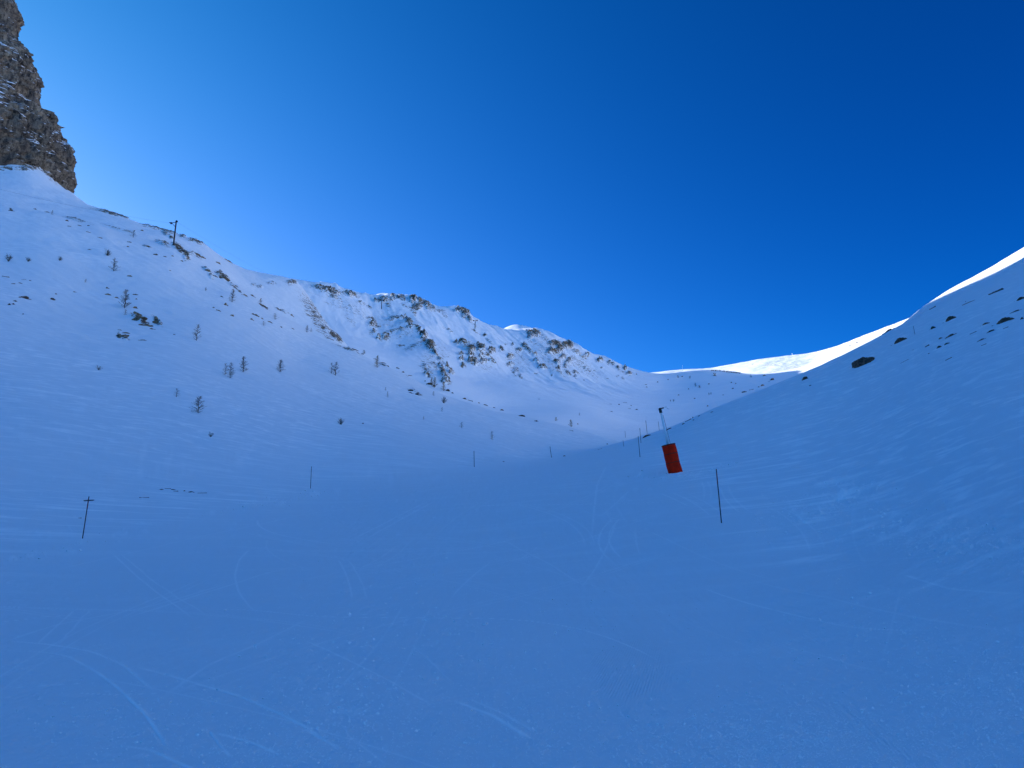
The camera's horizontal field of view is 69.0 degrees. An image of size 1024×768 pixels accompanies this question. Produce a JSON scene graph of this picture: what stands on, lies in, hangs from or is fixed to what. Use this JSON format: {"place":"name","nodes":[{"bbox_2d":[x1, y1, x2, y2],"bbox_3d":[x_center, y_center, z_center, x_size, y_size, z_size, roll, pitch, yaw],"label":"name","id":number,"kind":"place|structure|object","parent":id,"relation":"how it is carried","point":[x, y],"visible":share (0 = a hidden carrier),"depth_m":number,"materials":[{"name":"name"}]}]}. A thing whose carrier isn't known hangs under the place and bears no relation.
{"place":"outdoors","nodes":[
{"label":"outdoors","id":0,"kind":"place"},
{"bbox_2d":[0,164,1023,767],"bbox_3d":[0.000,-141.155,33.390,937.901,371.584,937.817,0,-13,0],"label":"snow ground","id":1,"kind":"structure","parent":0,"point":[152,580],"depth_m":20.47,"materials":[{"name":"white snow"}]},
{"bbox_2d":[0,0,77,193],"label":"rock cliff","id":2,"kind":"structure","parent":1,"relation":"on","point":[30,132],"depth_m":413.85,"materials":[{"name":"grey stone"}]},
{"bbox_2d":[82,497,93,538],"bbox_3d":[-15.701,4.969,27.497,0.355,1.621,0.356,0,-13,0],"label":"marker pole","id":3,"kind":"object","parent":1,"relation":"on","point":[88,500],"visible":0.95,"depth_m":27.49,"materials":[{"name":"black"}]},
{"bbox_2d":[108,258,117,270],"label":"larch tree","id":4,"kind":"object","parent":1,"relation":"on","point":[114,264],"visible":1,"depth_m":175.94,"materials":[{"name":"brown plant"}]},
{"bbox_2d":[118,289,130,307],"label":"larch tree","id":5,"kind":"object","parent":1,"relation":"on","point":[125,295],"visible":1,"depth_m":148.24,"materials":[{"name":"brown plant"}]},
{"bbox_2d":[131,316,147,320],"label":"rock","id":6,"kind":"object","parent":1,"relation":"on","point":[138,318],"visible":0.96,"depth_m":138.45,"materials":[{"name":"grey stone"}]},
{"bbox_2d":[169,220,177,244],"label":"lift pylon","id":7,"kind":"object","parent":1,"relation":"on","point":[176,221],"visible":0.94,"depth_m":225.46,"materials":[{"name":"metal"}]},
{"bbox_2d":[193,324,200,340],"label":"larch tree","id":8,"kind":"object","parent":1,"relation":"on","point":[197,330],"visible":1,"depth_m":132.86,"materials":[{"name":"brown plant"}]},
{"bbox_2d":[189,396,205,412],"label":"larch tree","id":9,"kind":"object","parent":1,"relation":"on","point":[198,402],"visible":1,"depth_m":82.76,"materials":[{"name":"brown plant"}]},
{"bbox_2d":[225,362,234,377],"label":"larch tree","id":10,"kind":"object","parent":1,"relation":"on","point":[231,368],"visible":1,"depth_m":111.02,"materials":[{"name":"brown plant"}]},
{"bbox_2d":[240,357,246,370],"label":"larch tree","id":11,"kind":"object","parent":1,"relation":"on","point":[242,364],"visible":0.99,"depth_m":119.74,"materials":[{"name":"brown plant"}]},
{"bbox_2d":[659,406,682,473],"bbox_3d":[9.133,3.318,42.894,1.239,4.197,0.723,0,-13,0],"label":"snow lance","id":12,"kind":"object","parent":1,"relation":"on","point":[671,458],"visible":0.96,"depth_m":42.45,"materials":[{"name":"red plastic"}]},
{"bbox_2d":[716,469,721,522],"bbox_3d":[6.339,3.472,22.811,0.092,1.741,0.037,0,-13,0],"label":"marker pole","id":13,"kind":"object","parent":1,"relation":"on","point":[718,496],"visible":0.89,"depth_m":22.81,"materials":[{"name":"black"}]},
{"bbox_2d":[852,357,874,367],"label":"rock","id":14,"kind":"object","parent":1,"relation":"on","point":[861,361],"visible":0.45,"depth_m":70.85,"materials":[{"name":"grey stone"}]},
{"bbox_2d":[891,337,906,345],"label":"rock","id":15,"kind":"object","parent":1,"relation":"on","point":[898,340],"visible":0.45,"depth_m":72.16,"materials":[{"name":"grey stone"}]},
{"bbox_2d":[945,316,955,321],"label":"rock","id":16,"kind":"object","parent":1,"relation":"on","point":[950,318],"visible":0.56,"depth_m":69.55,"materials":[{"name":"grey stone"}]},
{"bbox_2d":[992,317,1013,325],"bbox_3d":[38.172,-4.736,57.834,1.612,0.845,0.612,-11,-18,40],"label":"rock","id":17,"kind":"object","parent":1,"relation":"on","point":[1004,319],"visible":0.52,"depth_m":57.67,"materials":[{"name":"grey stone"}]},
{"bbox_2d":[15,0,1023,372],"label":"sky","id":18,"kind":"structure","parent":0,"point":[650,186],"materials":[{"name":"blue"}]},
{"bbox_2d":[290,278,854,440],"bbox_3d":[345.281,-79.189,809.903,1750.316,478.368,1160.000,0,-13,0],"label":"mountain","id":19,"kind":"structure","parent":0,"point":[534,373],"depth_m":595.67,"materials":[{"name":"white snow"}]},
{"bbox_2d":[504,325,530,328],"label":"snow peak","id":20,"kind":"structure","parent":19,"relation":"on","point":[516,327],"depth_m":1185.62,"materials":[{"name":"white snow"}]},
{"bbox_2d":[652,318,908,373],"bbox_3d":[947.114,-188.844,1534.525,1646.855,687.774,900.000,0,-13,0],"label":"sunlit snowfield","id":21,"kind":"structure","parent":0,"point":[774,364],"depth_m":1341.97,"materials":[{"name":"white snow"}]}
]}

